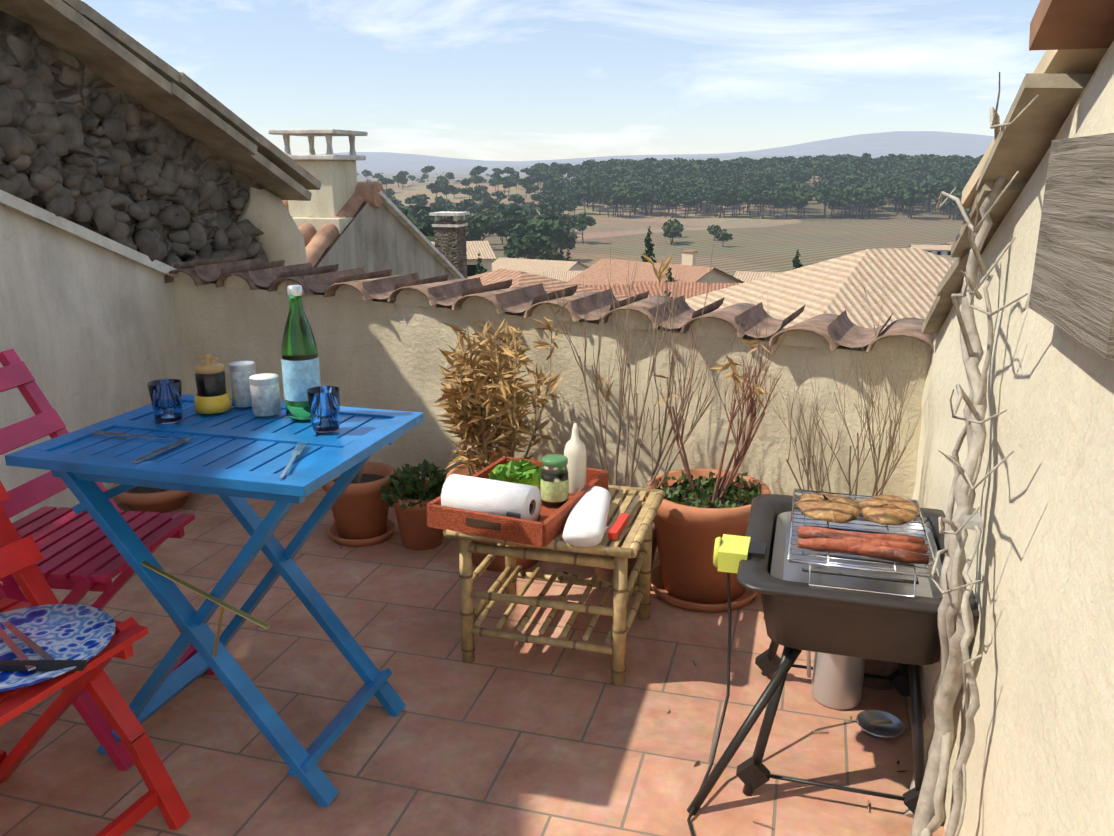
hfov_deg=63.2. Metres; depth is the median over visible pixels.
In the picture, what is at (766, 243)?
terrain
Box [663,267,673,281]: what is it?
cypress tree
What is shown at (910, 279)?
beige house roof
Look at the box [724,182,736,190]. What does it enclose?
pine tree
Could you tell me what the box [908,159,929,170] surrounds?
pine tree
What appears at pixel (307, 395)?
tableware
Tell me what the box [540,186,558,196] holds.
wood tree
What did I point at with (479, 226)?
wood tree
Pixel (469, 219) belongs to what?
wood tree
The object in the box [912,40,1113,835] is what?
wall
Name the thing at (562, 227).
wood tree
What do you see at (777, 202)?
pine tree
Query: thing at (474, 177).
wood tree
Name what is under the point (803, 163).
pine tree
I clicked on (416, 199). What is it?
wood tree
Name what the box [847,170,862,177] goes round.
pine tree
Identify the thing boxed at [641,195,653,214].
pine tree
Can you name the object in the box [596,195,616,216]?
pine tree
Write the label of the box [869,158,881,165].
pine tree
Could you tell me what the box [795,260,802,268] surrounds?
cypress tree
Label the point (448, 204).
wood tree
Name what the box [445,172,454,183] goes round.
wood tree
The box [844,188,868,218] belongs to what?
pine tree
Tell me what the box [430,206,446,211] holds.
wood tree
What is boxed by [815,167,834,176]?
pine tree
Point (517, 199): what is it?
wood tree
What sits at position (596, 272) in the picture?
red house roof
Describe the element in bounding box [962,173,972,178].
pine tree
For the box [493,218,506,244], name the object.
wood tree
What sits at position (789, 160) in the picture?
pine tree
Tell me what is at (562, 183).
pine tree
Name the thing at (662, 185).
pine tree
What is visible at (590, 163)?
pine tree
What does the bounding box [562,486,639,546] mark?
baguette bag and tool
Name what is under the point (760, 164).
pine tree
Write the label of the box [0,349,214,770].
pink folding chair
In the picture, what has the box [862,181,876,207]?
pine tree
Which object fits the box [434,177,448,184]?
wood tree
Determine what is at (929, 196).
pine tree
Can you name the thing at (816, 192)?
pine tree
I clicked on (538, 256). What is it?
wood tree
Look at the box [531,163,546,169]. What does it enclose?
pine tree
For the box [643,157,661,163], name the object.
pine tree
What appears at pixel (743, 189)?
pine tree
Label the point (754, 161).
pine tree
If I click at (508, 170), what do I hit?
wood tree
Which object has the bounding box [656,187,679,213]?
pine tree
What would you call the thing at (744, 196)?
pine tree
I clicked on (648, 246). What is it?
village cypress
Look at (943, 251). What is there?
farm house
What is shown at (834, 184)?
pine tree
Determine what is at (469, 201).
wood tree
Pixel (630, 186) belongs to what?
pine tree
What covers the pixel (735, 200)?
pine tree
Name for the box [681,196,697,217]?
pine tree
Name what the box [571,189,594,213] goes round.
pine tree
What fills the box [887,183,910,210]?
pine tree
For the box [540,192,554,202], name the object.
wood tree
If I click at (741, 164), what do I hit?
pine tree
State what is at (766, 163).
pine tree
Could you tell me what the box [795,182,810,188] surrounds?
pine tree
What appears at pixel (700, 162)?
pine tree
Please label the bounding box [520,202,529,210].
wood tree
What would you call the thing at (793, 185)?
pine tree
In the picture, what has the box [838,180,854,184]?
pine tree
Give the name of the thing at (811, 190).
pine tree
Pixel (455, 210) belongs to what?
wood tree
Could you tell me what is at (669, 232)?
hedge tree
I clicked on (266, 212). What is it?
wall
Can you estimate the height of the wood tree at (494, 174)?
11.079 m
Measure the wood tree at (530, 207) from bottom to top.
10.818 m
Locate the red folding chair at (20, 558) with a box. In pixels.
[0,481,190,835]
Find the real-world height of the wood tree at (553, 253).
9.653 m
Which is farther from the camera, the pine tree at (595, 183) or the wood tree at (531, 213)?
the pine tree at (595, 183)
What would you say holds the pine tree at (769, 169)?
on the terrain
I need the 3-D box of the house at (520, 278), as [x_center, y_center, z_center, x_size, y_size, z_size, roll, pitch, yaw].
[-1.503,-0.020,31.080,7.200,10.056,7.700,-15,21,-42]
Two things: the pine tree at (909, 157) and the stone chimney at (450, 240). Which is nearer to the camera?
the stone chimney at (450, 240)
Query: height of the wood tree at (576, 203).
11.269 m
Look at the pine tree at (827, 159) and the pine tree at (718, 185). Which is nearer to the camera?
the pine tree at (718, 185)
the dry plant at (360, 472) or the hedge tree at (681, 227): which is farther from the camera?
the hedge tree at (681, 227)
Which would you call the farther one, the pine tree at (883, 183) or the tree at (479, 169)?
the tree at (479, 169)
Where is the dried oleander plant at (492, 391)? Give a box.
[431,300,569,475]
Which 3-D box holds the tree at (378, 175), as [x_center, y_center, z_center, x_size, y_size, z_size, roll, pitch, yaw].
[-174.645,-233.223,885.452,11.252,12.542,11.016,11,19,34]
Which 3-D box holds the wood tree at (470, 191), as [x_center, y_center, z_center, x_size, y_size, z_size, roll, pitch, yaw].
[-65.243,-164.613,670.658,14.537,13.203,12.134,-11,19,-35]
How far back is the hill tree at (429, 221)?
272.17 m
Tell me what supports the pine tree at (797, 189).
on the terrain
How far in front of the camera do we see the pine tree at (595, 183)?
624.25 m
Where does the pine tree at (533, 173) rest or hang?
on the terrain
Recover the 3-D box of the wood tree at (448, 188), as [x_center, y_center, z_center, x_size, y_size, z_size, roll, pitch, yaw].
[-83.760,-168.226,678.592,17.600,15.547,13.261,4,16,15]
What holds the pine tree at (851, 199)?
on the terrain
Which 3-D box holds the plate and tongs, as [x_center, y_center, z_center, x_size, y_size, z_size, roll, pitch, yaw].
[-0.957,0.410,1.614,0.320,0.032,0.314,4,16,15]
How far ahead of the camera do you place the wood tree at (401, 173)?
854.30 m
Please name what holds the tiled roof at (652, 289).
on the terrain
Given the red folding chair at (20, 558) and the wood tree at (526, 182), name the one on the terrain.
the wood tree at (526, 182)
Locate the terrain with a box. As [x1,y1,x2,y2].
[316,131,993,276]
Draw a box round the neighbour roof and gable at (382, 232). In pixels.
[282,181,464,280]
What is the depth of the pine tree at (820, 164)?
753.39 m
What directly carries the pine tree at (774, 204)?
on the terrain
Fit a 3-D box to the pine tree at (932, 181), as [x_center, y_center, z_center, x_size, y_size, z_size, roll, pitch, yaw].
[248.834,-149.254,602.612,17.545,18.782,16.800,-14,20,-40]
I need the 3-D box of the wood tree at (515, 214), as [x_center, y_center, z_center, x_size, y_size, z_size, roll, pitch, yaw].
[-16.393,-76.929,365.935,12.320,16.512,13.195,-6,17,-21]
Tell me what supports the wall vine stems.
on the terrace floor
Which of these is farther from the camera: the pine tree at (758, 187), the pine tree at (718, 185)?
the pine tree at (718, 185)
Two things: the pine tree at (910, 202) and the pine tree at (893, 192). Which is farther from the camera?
the pine tree at (893, 192)
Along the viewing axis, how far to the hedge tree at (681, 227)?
384.88 m
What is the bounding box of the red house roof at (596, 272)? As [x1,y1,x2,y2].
[567,250,742,284]
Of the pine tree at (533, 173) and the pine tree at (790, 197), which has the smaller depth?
the pine tree at (790, 197)
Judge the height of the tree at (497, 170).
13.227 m
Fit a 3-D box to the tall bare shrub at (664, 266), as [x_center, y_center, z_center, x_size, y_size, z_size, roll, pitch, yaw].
[0.255,-0.094,2.828,0.416,0.904,0.461,-12,20,-37]
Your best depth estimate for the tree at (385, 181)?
788.88 m
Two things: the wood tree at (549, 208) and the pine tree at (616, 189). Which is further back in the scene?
the pine tree at (616, 189)
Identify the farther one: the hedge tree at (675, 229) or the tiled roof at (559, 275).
the hedge tree at (675, 229)
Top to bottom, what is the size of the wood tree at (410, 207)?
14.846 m
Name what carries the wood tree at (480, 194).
on the terrain
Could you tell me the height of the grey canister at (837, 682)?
0.300 m
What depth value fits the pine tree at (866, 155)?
823.70 m
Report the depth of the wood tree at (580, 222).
383.44 m
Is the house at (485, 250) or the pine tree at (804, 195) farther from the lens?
the pine tree at (804, 195)
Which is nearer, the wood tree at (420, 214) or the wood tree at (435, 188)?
the wood tree at (420, 214)
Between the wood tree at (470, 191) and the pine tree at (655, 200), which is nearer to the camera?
the pine tree at (655, 200)
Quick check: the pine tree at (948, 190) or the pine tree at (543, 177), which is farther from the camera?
the pine tree at (543, 177)
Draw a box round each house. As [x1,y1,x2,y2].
[431,241,496,276]
[467,269,628,300]
[492,258,588,274]
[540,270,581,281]
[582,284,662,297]
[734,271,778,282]
[909,245,955,260]
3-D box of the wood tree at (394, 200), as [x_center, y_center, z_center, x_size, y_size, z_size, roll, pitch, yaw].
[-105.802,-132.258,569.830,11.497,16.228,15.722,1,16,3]
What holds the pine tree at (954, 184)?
on the terrain
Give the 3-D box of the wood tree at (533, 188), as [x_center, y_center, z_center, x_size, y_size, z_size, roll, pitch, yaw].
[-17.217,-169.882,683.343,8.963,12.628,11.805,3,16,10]
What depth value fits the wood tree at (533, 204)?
603.00 m
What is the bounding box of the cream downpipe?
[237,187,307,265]
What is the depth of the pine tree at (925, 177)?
659.43 m
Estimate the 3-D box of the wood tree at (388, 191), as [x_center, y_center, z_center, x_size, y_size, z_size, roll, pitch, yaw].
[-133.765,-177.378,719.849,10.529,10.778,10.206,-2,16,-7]
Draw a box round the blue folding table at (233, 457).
[5,394,423,806]
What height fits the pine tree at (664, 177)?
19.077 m
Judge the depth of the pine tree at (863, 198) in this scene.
515.93 m
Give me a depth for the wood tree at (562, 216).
436.53 m
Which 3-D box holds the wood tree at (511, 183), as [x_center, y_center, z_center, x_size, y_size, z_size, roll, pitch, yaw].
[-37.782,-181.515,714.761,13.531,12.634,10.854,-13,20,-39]
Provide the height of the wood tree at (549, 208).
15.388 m
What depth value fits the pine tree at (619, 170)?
743.48 m
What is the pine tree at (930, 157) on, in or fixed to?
on the terrain
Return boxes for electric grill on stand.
[687,489,979,835]
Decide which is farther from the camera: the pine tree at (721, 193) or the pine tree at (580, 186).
the pine tree at (580, 186)
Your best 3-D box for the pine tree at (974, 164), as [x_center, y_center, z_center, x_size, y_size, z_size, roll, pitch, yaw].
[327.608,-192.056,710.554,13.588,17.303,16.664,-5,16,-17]
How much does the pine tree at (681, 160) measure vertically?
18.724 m
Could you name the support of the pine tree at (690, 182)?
on the terrain
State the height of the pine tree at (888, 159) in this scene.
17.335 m
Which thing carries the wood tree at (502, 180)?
on the terrain
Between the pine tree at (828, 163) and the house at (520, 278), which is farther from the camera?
the pine tree at (828, 163)
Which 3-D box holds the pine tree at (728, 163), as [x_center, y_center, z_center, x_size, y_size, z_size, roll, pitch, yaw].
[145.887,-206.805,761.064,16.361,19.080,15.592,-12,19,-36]
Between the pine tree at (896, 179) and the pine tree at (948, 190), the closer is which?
the pine tree at (948, 190)
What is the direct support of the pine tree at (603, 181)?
on the terrain
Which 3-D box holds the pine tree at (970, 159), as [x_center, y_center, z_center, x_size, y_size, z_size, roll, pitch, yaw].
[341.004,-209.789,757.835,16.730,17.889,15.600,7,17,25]
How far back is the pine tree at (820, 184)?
596.57 m
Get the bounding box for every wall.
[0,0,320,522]
[173,282,930,550]
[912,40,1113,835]
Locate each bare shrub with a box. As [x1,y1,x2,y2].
[543,244,743,517]
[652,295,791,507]
[772,242,934,499]
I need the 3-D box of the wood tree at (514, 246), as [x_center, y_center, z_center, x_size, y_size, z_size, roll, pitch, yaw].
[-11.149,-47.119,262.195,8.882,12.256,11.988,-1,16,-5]
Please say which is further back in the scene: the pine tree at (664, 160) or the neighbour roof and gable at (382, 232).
the pine tree at (664, 160)
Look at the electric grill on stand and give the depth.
1.88 m
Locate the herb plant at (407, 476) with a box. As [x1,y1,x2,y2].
[380,459,447,508]
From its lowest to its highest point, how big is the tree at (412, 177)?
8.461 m
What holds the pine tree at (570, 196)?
on the terrain
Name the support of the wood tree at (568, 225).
on the terrain
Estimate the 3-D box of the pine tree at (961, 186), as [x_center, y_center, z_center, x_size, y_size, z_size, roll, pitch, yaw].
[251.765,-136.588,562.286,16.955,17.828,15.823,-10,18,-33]
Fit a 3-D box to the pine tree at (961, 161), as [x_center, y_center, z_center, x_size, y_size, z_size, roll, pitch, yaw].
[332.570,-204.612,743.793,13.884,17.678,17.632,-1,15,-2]
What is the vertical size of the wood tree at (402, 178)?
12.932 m
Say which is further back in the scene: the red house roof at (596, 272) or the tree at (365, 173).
the tree at (365, 173)
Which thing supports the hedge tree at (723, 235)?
on the terrain
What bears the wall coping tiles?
on the back wall at (383, 354)
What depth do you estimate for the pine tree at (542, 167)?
880.16 m
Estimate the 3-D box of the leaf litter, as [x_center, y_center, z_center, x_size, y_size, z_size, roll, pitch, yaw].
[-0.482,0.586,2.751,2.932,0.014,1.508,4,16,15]
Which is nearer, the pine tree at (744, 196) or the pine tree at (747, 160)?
the pine tree at (744, 196)
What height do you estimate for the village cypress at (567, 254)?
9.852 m
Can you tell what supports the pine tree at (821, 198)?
on the terrain
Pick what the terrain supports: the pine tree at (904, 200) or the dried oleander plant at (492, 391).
the pine tree at (904, 200)
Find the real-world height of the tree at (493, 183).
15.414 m
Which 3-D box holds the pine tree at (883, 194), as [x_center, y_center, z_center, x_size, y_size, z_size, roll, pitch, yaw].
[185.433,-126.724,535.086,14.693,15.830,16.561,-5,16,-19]
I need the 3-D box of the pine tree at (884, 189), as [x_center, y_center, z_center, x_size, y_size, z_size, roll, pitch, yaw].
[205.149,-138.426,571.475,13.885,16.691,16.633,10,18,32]
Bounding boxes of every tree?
[361,169,371,181]
[372,173,383,181]
[377,177,394,188]
[383,188,394,195]
[386,195,398,203]
[396,175,407,188]
[397,171,408,176]
[399,209,433,235]
[405,194,429,205]
[408,175,415,182]
[408,203,423,213]
[411,205,433,221]
[416,216,468,226]
[420,173,428,180]
[421,165,434,181]
[422,228,433,241]
[426,183,444,197]
[430,198,440,207]
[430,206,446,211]
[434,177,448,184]
[436,200,445,207]
[441,183,456,198]
[441,201,452,209]
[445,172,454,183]
[450,187,459,197]
[451,209,466,216]
[455,201,481,213]
[458,187,475,198]
[460,178,472,185]
[460,199,478,205]
[465,217,474,222]
[466,215,508,240]
[469,170,477,175]
[470,175,482,186]
[471,166,487,174]
[472,190,489,200]
[473,185,487,191]
[473,212,489,216]
[475,252,482,274]
[479,197,500,209]
[487,203,507,215]
[489,176,500,186]
[490,172,499,177]
[491,191,506,199]
[492,168,503,173]
[493,215,508,240]
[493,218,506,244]
[496,176,510,194]
[497,220,526,237]
[500,207,530,223]
[502,167,514,173]
[503,180,517,195]
[503,234,532,257]
[507,194,525,204]
[507,204,522,210]
[509,172,518,177]
[510,175,521,188]
[516,218,561,236]
[518,177,536,194]
[518,233,554,258]
[520,167,530,174]
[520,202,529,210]
[520,252,542,259]
[525,208,538,218]
[526,205,536,209]
[528,184,539,192]
[529,201,537,207]
[530,167,544,184]
[530,192,545,202]
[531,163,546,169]
[535,171,553,183]
[535,215,569,239]
[536,165,547,170]
[536,202,563,215]
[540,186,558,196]
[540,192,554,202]
[540,243,564,260]
[548,177,564,187]
[551,231,577,249]
[552,195,575,205]
[553,178,572,189]
[554,163,569,174]
[554,211,570,221]
[564,222,574,232]
[566,194,581,214]
[567,198,582,215]
[568,214,596,243]
[570,164,585,173]
[571,180,586,191]
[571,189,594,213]
[573,182,593,208]
[579,184,602,210]
[581,159,595,167]
[590,188,606,214]
[592,181,607,202]
[596,180,608,207]
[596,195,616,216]
[603,184,621,211]
[604,186,628,216]
[611,166,628,173]
[611,190,635,217]
[612,162,626,168]
[620,191,642,217]
[621,183,639,211]
[622,176,634,182]
[626,160,637,167]
[628,181,644,185]
[634,191,646,215]
[637,185,657,214]
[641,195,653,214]
[642,184,662,213]
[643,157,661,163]
[647,181,665,208]
[649,168,663,174]
[650,173,662,178]
[651,162,662,168]
[651,197,667,215]
[653,188,671,217]
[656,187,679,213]
[657,175,672,181]
[659,181,672,186]
[660,158,672,162]
[661,193,687,217]
[662,218,679,230]
[663,224,680,243]
[663,224,681,244]
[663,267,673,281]
[665,223,684,242]
[667,162,679,168]
[673,157,689,162]
[675,184,698,212]
[677,187,699,216]
[681,180,698,185]
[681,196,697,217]
[687,165,703,173]
[692,159,706,166]
[693,188,710,215]
[695,179,710,203]
[706,198,718,216]
[706,225,720,239]
[707,160,726,169]
[707,183,731,209]
[708,187,726,214]
[709,187,737,217]
[713,229,733,246]
[716,196,735,217]
[721,160,734,169]
[724,163,742,171]
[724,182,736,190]
[726,158,740,162]
[726,161,747,167]
[734,191,746,216]
[736,187,753,215]
[736,189,761,218]
[740,158,751,163]
[740,183,761,211]
[744,171,752,181]
[748,170,768,176]
[749,188,777,218]
[749,192,771,212]
[750,159,764,163]
[750,186,764,213]
[756,161,767,170]
[759,161,771,170]
[762,189,785,215]
[763,168,775,173]
[766,181,785,207]
[768,163,779,167]
[769,195,787,218]
[770,188,784,216]
[773,158,784,164]
[776,185,793,211]
[780,191,797,217]
[781,158,798,163]
[782,182,797,209]
[791,201,808,216]
[793,170,808,180]
[793,186,803,212]
[793,189,814,217]
[795,161,809,166]
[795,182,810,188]
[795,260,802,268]
[801,187,817,215]
[808,163,821,184]
[810,156,821,160]
[810,161,825,180]
[813,179,840,207]
[813,189,832,217]
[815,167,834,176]
[815,189,837,217]
[821,157,834,162]
[821,160,831,165]
[824,182,841,209]
[827,186,848,215]
[830,160,845,164]
[830,202,838,216]
[833,156,849,161]
[833,195,849,217]
[835,186,852,215]
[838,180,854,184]
[838,189,859,218]
[840,162,852,175]
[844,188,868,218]
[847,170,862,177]
[849,182,866,203]
[853,157,869,165]
[855,193,871,218]
[859,153,873,159]
[860,187,874,216]
[860,199,879,218]
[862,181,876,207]
[868,173,883,180]
[868,190,884,216]
[868,191,885,218]
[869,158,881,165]
[871,175,899,182]
[871,180,894,209]
[877,178,898,205]
[877,185,889,211]
[885,156,895,162]
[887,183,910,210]
[887,186,904,214]
[889,198,899,212]
[894,155,907,160]
[896,185,935,218]
[897,185,928,217]
[898,177,910,204]
[903,181,922,186]
[904,155,914,159]
[904,198,921,218]
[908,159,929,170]
[910,171,922,180]
[919,174,932,181]
[923,155,936,171]
[924,194,930,213]
[925,179,942,185]
[928,154,940,161]
[928,191,938,213]
[929,182,962,214]
[935,175,950,180]
[938,155,953,161]
[938,187,961,218]
[940,178,961,205]
[941,193,961,219]
[945,157,959,162]
[946,182,958,211]
[948,192,961,219]
[953,167,972,179]
[956,158,967,166]
[956,165,973,169]
[958,183,965,188]
[959,177,968,183]
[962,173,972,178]
[964,157,974,161]
[966,162,977,167]
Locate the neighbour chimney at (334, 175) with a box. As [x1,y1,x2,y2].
[268,129,367,260]
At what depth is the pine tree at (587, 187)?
594.52 m
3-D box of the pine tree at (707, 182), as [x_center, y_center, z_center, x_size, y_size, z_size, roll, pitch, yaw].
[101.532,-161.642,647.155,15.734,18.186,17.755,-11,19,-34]
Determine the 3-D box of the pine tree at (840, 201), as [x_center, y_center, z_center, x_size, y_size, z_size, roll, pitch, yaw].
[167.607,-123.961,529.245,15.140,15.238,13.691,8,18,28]
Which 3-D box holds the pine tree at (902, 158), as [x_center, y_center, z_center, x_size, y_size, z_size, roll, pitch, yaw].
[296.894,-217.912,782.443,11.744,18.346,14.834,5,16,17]
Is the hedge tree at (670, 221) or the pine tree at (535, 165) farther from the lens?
the pine tree at (535, 165)
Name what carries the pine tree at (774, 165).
on the terrain
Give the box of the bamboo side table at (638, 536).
[443,485,664,685]
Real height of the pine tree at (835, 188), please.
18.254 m
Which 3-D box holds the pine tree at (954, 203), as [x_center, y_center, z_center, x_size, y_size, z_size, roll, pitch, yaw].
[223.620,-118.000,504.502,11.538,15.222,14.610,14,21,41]
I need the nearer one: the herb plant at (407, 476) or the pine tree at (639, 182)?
the herb plant at (407, 476)
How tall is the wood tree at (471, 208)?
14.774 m
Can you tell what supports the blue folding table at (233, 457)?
on the terrace floor
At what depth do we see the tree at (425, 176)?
1078.58 m
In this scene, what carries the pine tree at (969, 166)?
on the terrain
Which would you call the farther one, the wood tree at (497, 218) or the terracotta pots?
the wood tree at (497, 218)
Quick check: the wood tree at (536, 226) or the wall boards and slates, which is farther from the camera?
the wood tree at (536, 226)
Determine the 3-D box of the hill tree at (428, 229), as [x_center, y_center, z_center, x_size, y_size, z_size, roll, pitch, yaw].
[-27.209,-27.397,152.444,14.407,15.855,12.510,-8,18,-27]
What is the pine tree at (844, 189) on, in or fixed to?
on the terrain
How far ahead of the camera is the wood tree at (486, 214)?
459.65 m
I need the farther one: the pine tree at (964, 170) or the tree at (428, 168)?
the tree at (428, 168)
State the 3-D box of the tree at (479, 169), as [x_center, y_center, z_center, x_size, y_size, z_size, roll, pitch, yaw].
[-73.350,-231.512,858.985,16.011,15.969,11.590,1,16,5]
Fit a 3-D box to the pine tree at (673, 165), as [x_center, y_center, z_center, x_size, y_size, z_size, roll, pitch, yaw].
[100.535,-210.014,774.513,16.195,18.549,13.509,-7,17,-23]
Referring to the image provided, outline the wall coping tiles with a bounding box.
[164,256,936,358]
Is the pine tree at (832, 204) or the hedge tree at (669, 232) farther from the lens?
the pine tree at (832, 204)
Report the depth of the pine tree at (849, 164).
745.97 m
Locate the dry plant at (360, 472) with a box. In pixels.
[355,466,363,482]
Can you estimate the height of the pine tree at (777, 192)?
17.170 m
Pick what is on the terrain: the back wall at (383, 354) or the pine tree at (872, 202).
the pine tree at (872, 202)
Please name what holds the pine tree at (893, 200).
on the terrain
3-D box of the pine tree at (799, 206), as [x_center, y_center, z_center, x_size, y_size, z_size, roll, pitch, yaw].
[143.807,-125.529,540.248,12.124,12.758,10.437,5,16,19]
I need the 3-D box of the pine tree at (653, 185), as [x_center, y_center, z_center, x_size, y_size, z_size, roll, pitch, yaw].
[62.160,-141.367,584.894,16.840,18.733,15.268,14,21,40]
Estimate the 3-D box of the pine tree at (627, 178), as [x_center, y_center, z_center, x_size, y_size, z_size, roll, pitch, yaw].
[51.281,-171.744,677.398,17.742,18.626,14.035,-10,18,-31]
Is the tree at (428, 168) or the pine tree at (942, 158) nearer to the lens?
the pine tree at (942, 158)
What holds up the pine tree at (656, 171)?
on the terrain
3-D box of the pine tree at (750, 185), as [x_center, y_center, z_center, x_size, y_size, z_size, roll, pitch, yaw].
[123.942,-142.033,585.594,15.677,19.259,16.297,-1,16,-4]
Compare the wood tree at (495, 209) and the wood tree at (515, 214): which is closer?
the wood tree at (515, 214)
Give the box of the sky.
[81,0,1045,160]
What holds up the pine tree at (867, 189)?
on the terrain
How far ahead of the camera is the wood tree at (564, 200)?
515.74 m
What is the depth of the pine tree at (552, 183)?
661.33 m
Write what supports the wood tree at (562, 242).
on the terrain
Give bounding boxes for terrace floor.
[0,489,944,835]
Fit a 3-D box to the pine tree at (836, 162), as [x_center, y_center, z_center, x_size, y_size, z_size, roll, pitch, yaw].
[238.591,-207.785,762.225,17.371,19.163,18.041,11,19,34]
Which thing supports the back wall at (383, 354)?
on the terrace floor
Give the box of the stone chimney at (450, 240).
[429,211,469,277]
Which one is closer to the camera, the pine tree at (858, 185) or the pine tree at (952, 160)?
the pine tree at (858, 185)
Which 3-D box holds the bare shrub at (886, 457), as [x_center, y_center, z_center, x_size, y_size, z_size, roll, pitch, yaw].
[0.807,-0.027,2.519,0.464,0.938,0.318,4,16,15]
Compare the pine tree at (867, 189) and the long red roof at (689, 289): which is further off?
the pine tree at (867, 189)
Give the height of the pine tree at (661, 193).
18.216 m
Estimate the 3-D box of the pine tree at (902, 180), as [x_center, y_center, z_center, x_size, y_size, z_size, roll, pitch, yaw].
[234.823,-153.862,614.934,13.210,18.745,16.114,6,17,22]
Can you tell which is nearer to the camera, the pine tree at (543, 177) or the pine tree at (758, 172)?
the pine tree at (758, 172)
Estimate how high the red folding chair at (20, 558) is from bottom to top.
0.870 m
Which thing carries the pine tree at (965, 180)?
on the terrain
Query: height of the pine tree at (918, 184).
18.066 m
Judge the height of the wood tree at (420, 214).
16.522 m
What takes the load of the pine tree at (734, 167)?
on the terrain
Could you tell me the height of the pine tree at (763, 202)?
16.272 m
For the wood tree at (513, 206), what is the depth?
527.53 m
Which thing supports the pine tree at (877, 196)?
on the terrain
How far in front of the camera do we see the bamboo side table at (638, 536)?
2.41 m
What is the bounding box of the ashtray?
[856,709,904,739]
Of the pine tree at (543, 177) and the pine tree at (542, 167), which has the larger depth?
the pine tree at (542, 167)
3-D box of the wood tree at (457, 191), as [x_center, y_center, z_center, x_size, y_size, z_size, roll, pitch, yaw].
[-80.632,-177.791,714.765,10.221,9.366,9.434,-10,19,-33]
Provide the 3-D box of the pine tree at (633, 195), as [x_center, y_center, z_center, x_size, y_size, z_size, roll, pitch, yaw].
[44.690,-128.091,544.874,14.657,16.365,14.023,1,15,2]
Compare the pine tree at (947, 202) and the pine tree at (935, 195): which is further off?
the pine tree at (935, 195)
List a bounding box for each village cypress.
[565,249,571,260]
[641,226,656,262]
[792,249,801,269]
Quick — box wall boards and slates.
[922,0,1113,359]
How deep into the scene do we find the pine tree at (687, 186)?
585.17 m
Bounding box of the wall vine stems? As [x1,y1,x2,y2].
[904,72,1038,835]
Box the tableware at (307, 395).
[90,285,339,477]
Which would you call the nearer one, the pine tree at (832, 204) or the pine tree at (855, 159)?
the pine tree at (832, 204)
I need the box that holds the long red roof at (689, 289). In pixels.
[631,281,741,298]
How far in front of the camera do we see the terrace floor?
2.19 m
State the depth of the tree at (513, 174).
791.42 m
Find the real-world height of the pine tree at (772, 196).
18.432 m
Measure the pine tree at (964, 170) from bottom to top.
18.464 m
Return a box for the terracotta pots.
[112,458,898,689]
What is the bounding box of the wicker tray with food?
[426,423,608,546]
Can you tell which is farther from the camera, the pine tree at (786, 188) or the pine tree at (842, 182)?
the pine tree at (842, 182)
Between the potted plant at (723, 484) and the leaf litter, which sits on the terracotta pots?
the potted plant at (723, 484)
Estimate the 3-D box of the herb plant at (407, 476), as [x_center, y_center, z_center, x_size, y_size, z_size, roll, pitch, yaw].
[-0.483,0.219,3.205,0.296,0.140,0.282,4,16,15]
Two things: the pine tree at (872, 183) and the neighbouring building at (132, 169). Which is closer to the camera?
the neighbouring building at (132, 169)
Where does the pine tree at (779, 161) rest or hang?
on the terrain
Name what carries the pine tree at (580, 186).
on the terrain
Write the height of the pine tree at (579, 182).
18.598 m
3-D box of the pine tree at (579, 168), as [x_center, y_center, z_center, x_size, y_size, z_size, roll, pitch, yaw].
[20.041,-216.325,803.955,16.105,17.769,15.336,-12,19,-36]
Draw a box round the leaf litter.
[194,509,909,827]
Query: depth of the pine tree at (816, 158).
808.29 m
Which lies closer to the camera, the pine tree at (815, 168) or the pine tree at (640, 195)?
the pine tree at (640, 195)
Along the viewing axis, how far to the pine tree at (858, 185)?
570.72 m
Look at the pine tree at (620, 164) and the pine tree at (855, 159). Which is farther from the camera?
the pine tree at (620, 164)
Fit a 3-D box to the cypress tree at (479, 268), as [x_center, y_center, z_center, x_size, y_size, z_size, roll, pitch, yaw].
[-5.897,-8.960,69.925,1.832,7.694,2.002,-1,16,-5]
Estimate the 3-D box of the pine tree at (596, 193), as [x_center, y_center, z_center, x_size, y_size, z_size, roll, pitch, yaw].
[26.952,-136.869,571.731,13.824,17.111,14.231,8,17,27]
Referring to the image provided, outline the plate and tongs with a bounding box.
[0,604,114,691]
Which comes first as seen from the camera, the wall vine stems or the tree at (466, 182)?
the wall vine stems
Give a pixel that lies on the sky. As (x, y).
(488, 80)
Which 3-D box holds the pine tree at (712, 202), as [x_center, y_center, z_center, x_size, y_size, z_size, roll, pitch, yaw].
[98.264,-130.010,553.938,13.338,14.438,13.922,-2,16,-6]
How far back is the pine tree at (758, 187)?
574.25 m
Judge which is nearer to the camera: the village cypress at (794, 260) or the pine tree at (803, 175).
the village cypress at (794, 260)
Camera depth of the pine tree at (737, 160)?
798.37 m
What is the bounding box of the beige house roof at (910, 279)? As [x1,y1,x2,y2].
[685,248,953,331]
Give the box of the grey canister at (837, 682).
[806,651,865,710]

